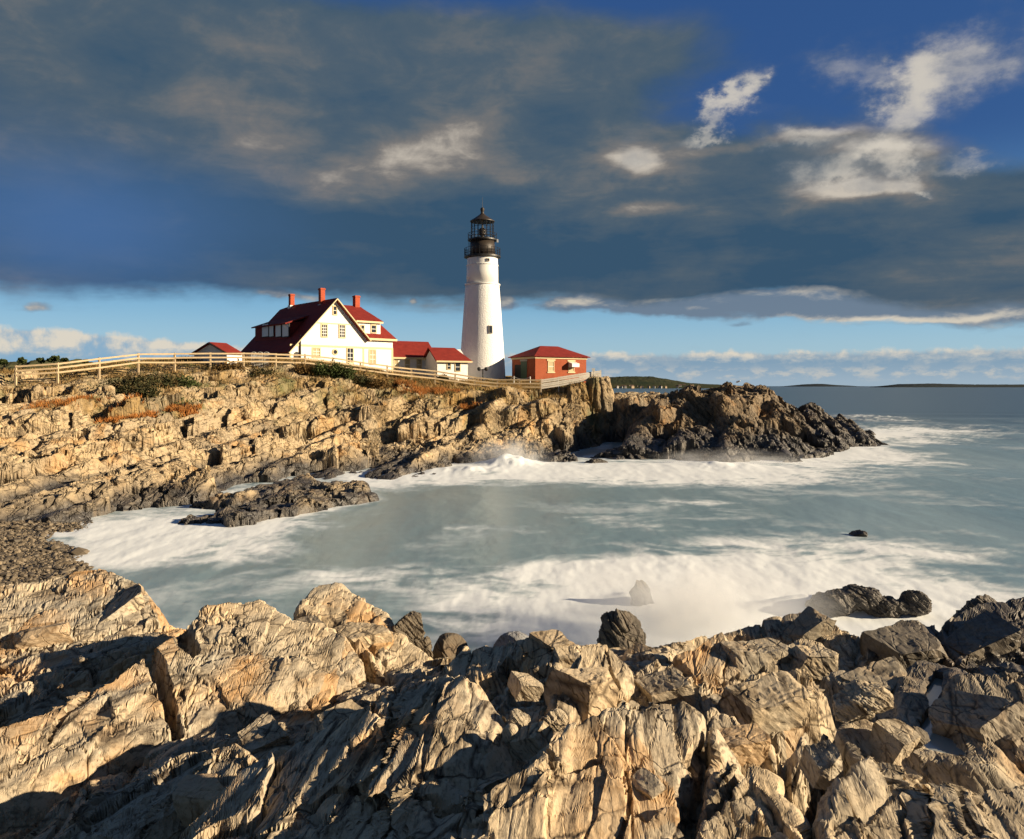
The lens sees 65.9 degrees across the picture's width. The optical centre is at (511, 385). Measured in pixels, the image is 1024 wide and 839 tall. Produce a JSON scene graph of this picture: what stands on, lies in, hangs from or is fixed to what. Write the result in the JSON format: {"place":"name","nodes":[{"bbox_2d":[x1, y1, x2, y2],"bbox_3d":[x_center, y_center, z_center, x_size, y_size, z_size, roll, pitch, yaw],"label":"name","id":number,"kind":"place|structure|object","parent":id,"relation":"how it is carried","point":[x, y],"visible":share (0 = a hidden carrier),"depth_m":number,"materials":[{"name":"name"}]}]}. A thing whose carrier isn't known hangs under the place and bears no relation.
{"place":"outdoors","nodes":[
{"label":"outdoors","id":0,"kind":"place"},
{"bbox_2d":[0,359,91,369],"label":"hill","id":1,"kind":"structure","parent":0,"point":[10,365],"depth_m":246.20,"materials":[{"name":"green plant"}]},
{"bbox_2d":[0,518,93,584],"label":"beach","id":2,"kind":"structure","parent":0,"point":[22,580],"depth_m":32.03,"materials":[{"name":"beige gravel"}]},
{"bbox_2d":[0,359,659,526],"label":"rocky headland","id":3,"kind":"structure","parent":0,"point":[66,463],"depth_m":67.61,"materials":[{"name":"beige stone"}]},
{"bbox_2d":[0,358,8,367],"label":"tree","id":4,"kind":"object","parent":3,"relation":"on","point":[4,361],"visible":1,"depth_m":214.60,"materials":[{"name":"green plant"}]},
{"bbox_2d":[16,357,26,367],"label":"tree","id":5,"kind":"object","parent":3,"relation":"on","point":[21,360],"visible":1,"depth_m":214.43,"materials":[{"name":"green plant"}]},
{"bbox_2d":[36,357,45,366],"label":"tree","id":6,"kind":"object","parent":3,"relation":"on","point":[40,360],"visible":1,"depth_m":214.57,"materials":[{"name":"green plant"}]},
{"bbox_2d":[46,355,59,365],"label":"tree","id":7,"kind":"object","parent":3,"relation":"on","point":[53,359],"visible":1,"depth_m":214.47,"materials":[{"name":"green plant"}]},
{"bbox_2d":[60,357,68,365],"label":"tree","id":8,"kind":"object","parent":3,"relation":"on","point":[63,359],"visible":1,"depth_m":214.64,"materials":[{"name":"green plant"}]},
{"bbox_2d":[90,370,142,394],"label":"bush","id":9,"kind":"object","parent":3,"relation":"on","point":[116,386],"visible":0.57,"depth_m":75.70,"materials":[{"name":"green plant"}]},
{"bbox_2d":[105,368,169,392],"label":"bush","id":10,"kind":"object","parent":3,"relation":"on","point":[141,380],"visible":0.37,"depth_m":76.53,"materials":[{"name":"green plant"}]},
{"bbox_2d":[124,377,161,398],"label":"bush","id":11,"kind":"object","parent":3,"relation":"on","point":[150,391],"visible":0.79,"depth_m":72.56,"materials":[{"name":"green plant"}]},
{"bbox_2d":[143,364,186,388],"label":"bush","id":12,"kind":"object","parent":3,"relation":"on","point":[165,379],"visible":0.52,"depth_m":78.54,"materials":[{"name":"green plant"}]},
{"bbox_2d":[173,397,199,405],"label":"bush","id":13,"kind":"object","parent":3,"relation":"on","point":[183,398],"visible":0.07,"depth_m":73.70,"materials":[{"name":"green plant"}]},
{"bbox_2d":[172,373,201,387],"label":"bush","id":14,"kind":"object","parent":3,"relation":"on","point":[189,382],"visible":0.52,"depth_m":79.86,"materials":[{"name":"green plant"}]},
{"bbox_2d":[192,342,241,363],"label":"garden shed","id":15,"kind":"structure","parent":3,"relation":"on","point":[213,347],"depth_m":89.69,"materials":[{"name":"white paint"}]},
{"bbox_2d":[212,361,248,372],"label":"bush","id":16,"kind":"object","parent":3,"relation":"on","point":[224,366],"visible":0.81,"depth_m":86.69,"materials":[{"name":"brown plant"}]},
{"bbox_2d":[0,356,464,411],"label":"brown scrub","id":17,"kind":"object","parent":3,"relation":"on","point":[140,364],"visible":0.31,"depth_m":86.47,"materials":[{"name":"brown plant"}]},
{"bbox_2d":[12,377,479,423],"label":"orange grass","id":18,"kind":"structure","parent":3,"relation":"on","point":[185,408],"depth_m":68.87,"materials":[{"name":"orange plant"}]},
{"bbox_2d":[244,363,272,377],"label":"bush","id":19,"kind":"object","parent":3,"relation":"on","point":[258,371],"visible":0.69,"depth_m":87.40,"materials":[{"name":"green plant"}]},
{"bbox_2d":[251,352,268,367],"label":"picket gate","id":20,"kind":"structure","parent":3,"relation":"on","point":[259,359],"depth_m":89.58,"materials":[{"name":"white paint"}]},
{"bbox_2d":[14,352,540,392],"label":"rail fence","id":21,"kind":"object","parent":3,"relation":"on","point":[174,362],"visible":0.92,"depth_m":88.16,"materials":[{"name":"brown wood"}]},
{"bbox_2d":[0,355,594,408],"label":"dry grass","id":22,"kind":"structure","parent":3,"relation":"on","point":[549,390],"depth_m":95.12,"materials":[{"name":"plant"}]},
{"bbox_2d":[292,362,315,375],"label":"bush","id":23,"kind":"object","parent":3,"relation":"on","point":[303,369],"visible":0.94,"depth_m":89.44,"materials":[{"name":"brown plant"}]},
{"bbox_2d":[241,288,396,370],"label":"keeper house","id":24,"kind":"structure","parent":3,"relation":"on","point":[333,327],"depth_m":102.11,"materials":[{"name":"white wood"}]},
{"bbox_2d":[312,347,320,357],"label":"window","id":25,"kind":"structure","parent":24,"relation":"in","point":[316,351],"depth_m":98.84,"materials":[{"name":"white paint"}]},
{"bbox_2d":[321,323,327,337],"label":"window","id":26,"kind":"structure","parent":24,"relation":"in","point":[324,327],"depth_m":99.61,"materials":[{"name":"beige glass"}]},
{"bbox_2d":[332,305,336,314],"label":"window","id":27,"kind":"structure","parent":24,"relation":"in","point":[334,307],"depth_m":100.56,"materials":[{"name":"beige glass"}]},
{"bbox_2d":[332,349,337,354],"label":"round window","id":28,"kind":"structure","parent":24,"relation":"in","point":[334,351],"depth_m":100.55,"materials":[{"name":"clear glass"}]},
{"bbox_2d":[339,324,345,337],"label":"window","id":29,"kind":"structure","parent":24,"relation":"in","point":[342,327],"depth_m":101.33,"materials":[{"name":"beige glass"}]},
{"bbox_2d":[346,347,353,362],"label":"window","id":30,"kind":"structure","parent":24,"relation":"in","point":[349,350],"depth_m":102.00,"materials":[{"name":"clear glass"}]},
{"bbox_2d":[369,349,375,364],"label":"window","id":31,"kind":"structure","parent":24,"relation":"in","point":[372,352],"depth_m":104.29,"materials":[{"name":"white paint"}]},
{"bbox_2d":[310,358,341,376],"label":"bush","id":32,"kind":"object","parent":3,"relation":"on","point":[322,369],"visible":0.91,"depth_m":89.50,"materials":[{"name":"green plant"}]},
{"bbox_2d":[326,361,357,378],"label":"bush","id":33,"kind":"object","parent":3,"relation":"on","point":[345,372],"visible":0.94,"depth_m":89.56,"materials":[{"name":"green plant"}]},
{"bbox_2d":[351,371,372,386],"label":"bush","id":34,"kind":"object","parent":3,"relation":"on","point":[361,379],"visible":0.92,"depth_m":90.60,"materials":[{"name":"green plant"}]},
{"bbox_2d":[364,374,393,388],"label":"bush","id":35,"kind":"object","parent":3,"relation":"on","point":[383,383],"visible":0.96,"depth_m":90.56,"materials":[{"name":"brown plant"}]},
{"bbox_2d":[393,341,430,375],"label":"link building","id":36,"kind":"structure","parent":3,"relation":"on","point":[408,354],"depth_m":109.37,"materials":[{"name":"red"}]},
{"bbox_2d":[394,359,397,369],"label":"window","id":37,"kind":"structure","parent":36,"relation":"in","point":[395,360],"depth_m":107.68,"materials":[{"name":"white paint"}]},
{"bbox_2d":[405,359,409,369],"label":"window","id":38,"kind":"structure","parent":36,"relation":"in","point":[407,361],"depth_m":108.55,"materials":[{"name":"black glass"}]},
{"bbox_2d":[417,359,421,368],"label":"window","id":39,"kind":"structure","parent":36,"relation":"in","point":[419,361],"depth_m":109.46,"materials":[{"name":"white paint"}]},
{"bbox_2d":[437,373,448,382],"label":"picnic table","id":40,"kind":"object","parent":3,"relation":"on","point":[440,377],"visible":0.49,"depth_m":100.76,"materials":[{"name":"brown wood"}]},
{"bbox_2d":[423,347,472,380],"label":"cottage","id":41,"kind":"structure","parent":3,"relation":"on","point":[452,360],"depth_m":107.51,"materials":[{"name":"white"}]},
{"bbox_2d":[447,362,450,369],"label":"window","id":42,"kind":"structure","parent":41,"relation":"in","point":[448,363],"depth_m":106.76,"materials":[{"name":"clear glass"}]},
{"bbox_2d":[455,362,460,371],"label":"window","id":43,"kind":"structure","parent":41,"relation":"in","point":[457,365],"depth_m":107.36,"materials":[{"name":"clear glass"}]},
{"bbox_2d":[477,367,487,380],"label":"lamp stand","id":44,"kind":"object","parent":3,"relation":"on","point":[479,368],"visible":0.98,"depth_m":103.86,"materials":[{"name":"black metal"}]},
{"bbox_2d":[461,201,504,380],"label":"lighthouse","id":45,"kind":"object","parent":3,"relation":"on","point":[482,346],"visible":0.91,"depth_m":114.74,"materials":[{"name":"paint"}]},
{"bbox_2d":[488,325,492,333],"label":"window","id":46,"kind":"structure","parent":45,"relation":"in","point":[490,327],"depth_m":114.18,"materials":[{"name":"white"}]},
{"bbox_2d":[508,346,590,382],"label":"brick house","id":47,"kind":"structure","parent":3,"relation":"on","point":[542,362],"depth_m":113.48,"materials":[{"name":"red brick"}]},
{"bbox_2d":[515,365,520,380],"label":"doorway","id":48,"kind":"structure","parent":47,"relation":"in","point":[517,367],"depth_m":114.93,"materials":[{"name":"green wood"}]},
{"bbox_2d":[521,361,526,378],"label":"door","id":49,"kind":"structure","parent":47,"relation":"in","point":[523,363],"depth_m":113.48,"materials":[{"name":"green paint"}]},
{"bbox_2d":[548,361,553,371],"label":"window","id":50,"kind":"structure","parent":47,"relation":"in","point":[550,363],"depth_m":112.35,"materials":[{"name":"white paint"}]},
{"bbox_2d":[568,367,573,371],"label":"window","id":51,"kind":"structure","parent":47,"relation":"in","point":[570,369],"depth_m":114.23,"materials":[{"name":"white paint"}]},
{"bbox_2d":[541,370,600,394],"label":"board fence","id":52,"kind":"object","parent":3,"relation":"on","point":[581,376],"visible":0.91,"depth_m":100.10,"materials":[{"name":"white wood"}]},
{"bbox_2d":[0,569,1023,838],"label":"rocky shore","id":53,"kind":"structure","parent":0,"point":[328,711],"depth_m":6.96,"materials":[{"name":"beige stone"}]},
{"bbox_2d":[391,611,432,658],"bbox_3d":[-1.561,3.704,11.455,0.797,0.884,0.680,0,0,-25],"label":"boulder","id":54,"kind":"object","parent":53,"relation":"on","point":[409,625],"visible":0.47,"depth_m":11.32,"materials":[{"name":"beige stone"}]},
{"bbox_2d":[432,633,467,658],"bbox_3d":[-0.936,3.997,11.800,0.569,0.599,0.607,0,0,0],"label":"boulder","id":55,"kind":"object","parent":53,"relation":"on","point":[451,645],"visible":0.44,"depth_m":11.64,"materials":[{"name":"beige stone"}]},
{"bbox_2d":[502,723,518,744],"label":"stone","id":56,"kind":"object","parent":53,"relation":"on","point":[510,732],"visible":0.86,"depth_m":5.02,"materials":[{"name":"beige stone"}]},
{"bbox_2d":[493,631,528,646],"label":"boulder","id":57,"kind":"object","parent":53,"relation":"on","point":[511,636],"visible":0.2,"depth_m":11.53,"materials":[{"name":"grey stone"}]},
{"bbox_2d":[509,709,530,730],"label":"stone","id":58,"kind":"object","parent":53,"relation":"on","point":[519,718],"visible":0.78,"depth_m":5.33,"materials":[{"name":"beige stone"}]},
{"bbox_2d":[507,671,543,701],"bbox_3d":[0.110,2.376,6.244,0.220,0.202,0.261,0,0,-21],"label":"stone block","id":59,"kind":"object","parent":53,"relation":"on","point":[524,686],"depth_m":6.18,"materials":[{"name":"beige stone"}]},
{"bbox_2d":[510,721,553,761],"bbox_3d":[0.123,2.247,5.000,0.250,0.233,0.150,0,0,21],"label":"stone block","id":60,"kind":"object","parent":53,"relation":"on","point":[529,742],"depth_m":4.97,"materials":[{"name":"grey stone"}]},
{"bbox_2d":[539,708,567,731],"bbox_3d":[0.286,2.366,5.603,0.193,0.147,0.174,0,0,-15],"label":"stone","id":61,"kind":"object","parent":53,"relation":"on","point":[556,719],"visible":0.87,"depth_m":5.55,"materials":[{"name":"beige stone"}]},
{"bbox_2d":[799,739,843,789],"bbox_3d":[1.866,2.264,4.729,0.220,0.220,0.251,0,0,0],"label":"stone block","id":62,"kind":"object","parent":53,"relation":"on","point":[820,765],"depth_m":4.69,"materials":[{"name":"grey stone"}]},
{"bbox_2d":[832,679,893,723],"bbox_3d":[2.534,2.308,5.738,0.469,0.268,0.333,0,0,0],"label":"boulder","id":63,"kind":"object","parent":53,"relation":"on","point":[855,700],"visible":1,"depth_m":5.64,"materials":[{"name":"beige stone"}]},
{"bbox_2d":[869,719,920,764],"bbox_3d":[2.708,2.522,5.587,0.310,0.246,0.257,0,0,-30],"label":"stone block","id":64,"kind":"object","parent":53,"relation":"on","point":[894,741],"depth_m":5.55,"materials":[{"name":"beige stone"}]},
{"bbox_2d":[912,726,929,751],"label":"stone","id":65,"kind":"object","parent":53,"relation":"on","point":[924,736],"visible":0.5,"depth_m":6.28,"materials":[{"name":"beige stone"}]},
{"bbox_2d":[921,678,964,754],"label":"tide pool","id":66,"kind":"structure","parent":53,"relation":"on","point":[939,743],"depth_m":6.89,"materials":[{"name":"grey liquid"}]},
{"bbox_2d":[0,0,1023,385],"label":"sky","id":67,"kind":"structure","parent":0,"point":[754,192],"materials":[{"name":"blue"}]},
{"bbox_2d":[38,386,1023,653],"bbox_3d":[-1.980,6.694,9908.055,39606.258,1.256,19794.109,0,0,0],"label":"sea","id":68,"kind":"structure","parent":0,"point":[928,498],"depth_m":36.40,"materials":[{"name":"liquid"}]},
{"bbox_2d":[584,458,607,462],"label":"surf rock","id":69,"kind":"object","parent":68,"relation":"in","point":[595,460],"visible":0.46,"depth_m":71.17,"materials":[{"name":"grey stone"}]},
{"bbox_2d":[607,447,632,457],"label":"surf rock","id":70,"kind":"object","parent":68,"relation":"in","point":[619,453],"visible":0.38,"depth_m":77.65,"materials":[{"name":"black stone"}]},
{"bbox_2d":[596,608,645,648],"bbox_3d":[2.672,6.357,18.980,1.259,2.081,1.044,0,0,0],"label":"boulder","id":71,"kind":"object","parent":68,"relation":"in","point":[620,628],"visible":0.39,"depth_m":18.73,"materials":[{"name":"grey stone"}]},
{"bbox_2d":[629,580,653,606],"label":"boulder","id":72,"kind":"object","parent":68,"relation":"in","point":[640,593],"visible":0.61,"depth_m":25.37,"materials":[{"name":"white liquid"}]},
{"bbox_2d":[590,381,887,461],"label":"rocky point","id":73,"kind":"structure","parent":68,"relation":"in","point":[726,421],"depth_m":84.24,"materials":[{"name":"brown stone"}]},
{"bbox_2d":[805,584,899,617],"bbox_3d":[10.424,6.649,24.299,2.894,1.006,1.449,0,0,0],"label":"surf rock","id":74,"kind":"object","parent":68,"relation":"in","point":[848,599],"visible":0.98,"depth_m":23.85,"materials":[{"name":"grey stone"}]},
{"bbox_2d":[849,530,867,536],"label":"surf rock","id":75,"kind":"object","parent":68,"relation":"in","point":[860,533],"visible":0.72,"depth_m":36.80,"materials":[{"name":"grey stone"}]},
{"bbox_2d":[897,590,931,616],"bbox_3d":[12.180,6.582,24.018,1.193,0.810,0.773,0,0,0],"label":"surf rock","id":76,"kind":"object","parent":68,"relation":"on","point":[917,603],"visible":0.94,"depth_m":23.78,"materials":[{"name":"grey stone"}]},
{"bbox_2d":[952,594,996,617],"bbox_3d":[11.194,6.188,18.577,2.032,2.509,1.749,0,0,0],"label":"surf rock","id":77,"kind":"object","parent":68,"relation":"in","point":[978,599],"visible":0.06,"depth_m":18.56,"materials":[{"name":"grey stone"}]},
{"bbox_2d":[609,376,719,387],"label":"hill","id":78,"kind":"structure","parent":0,"point":[644,381],"depth_m":2359.52,"materials":[{"name":"green plant"}]},
{"bbox_2d":[779,384,862,386],"bbox_3d":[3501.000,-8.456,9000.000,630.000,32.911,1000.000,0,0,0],"label":"island","id":79,"kind":"structure","parent":0,"point":[815,385],"depth_m":8616.26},
{"bbox_2d":[875,383,1023,386],"bbox_3d":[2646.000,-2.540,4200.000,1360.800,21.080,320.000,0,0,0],"label":"island","id":80,"kind":"structure","parent":0,"point":[953,385],"depth_m":4085.14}
]}

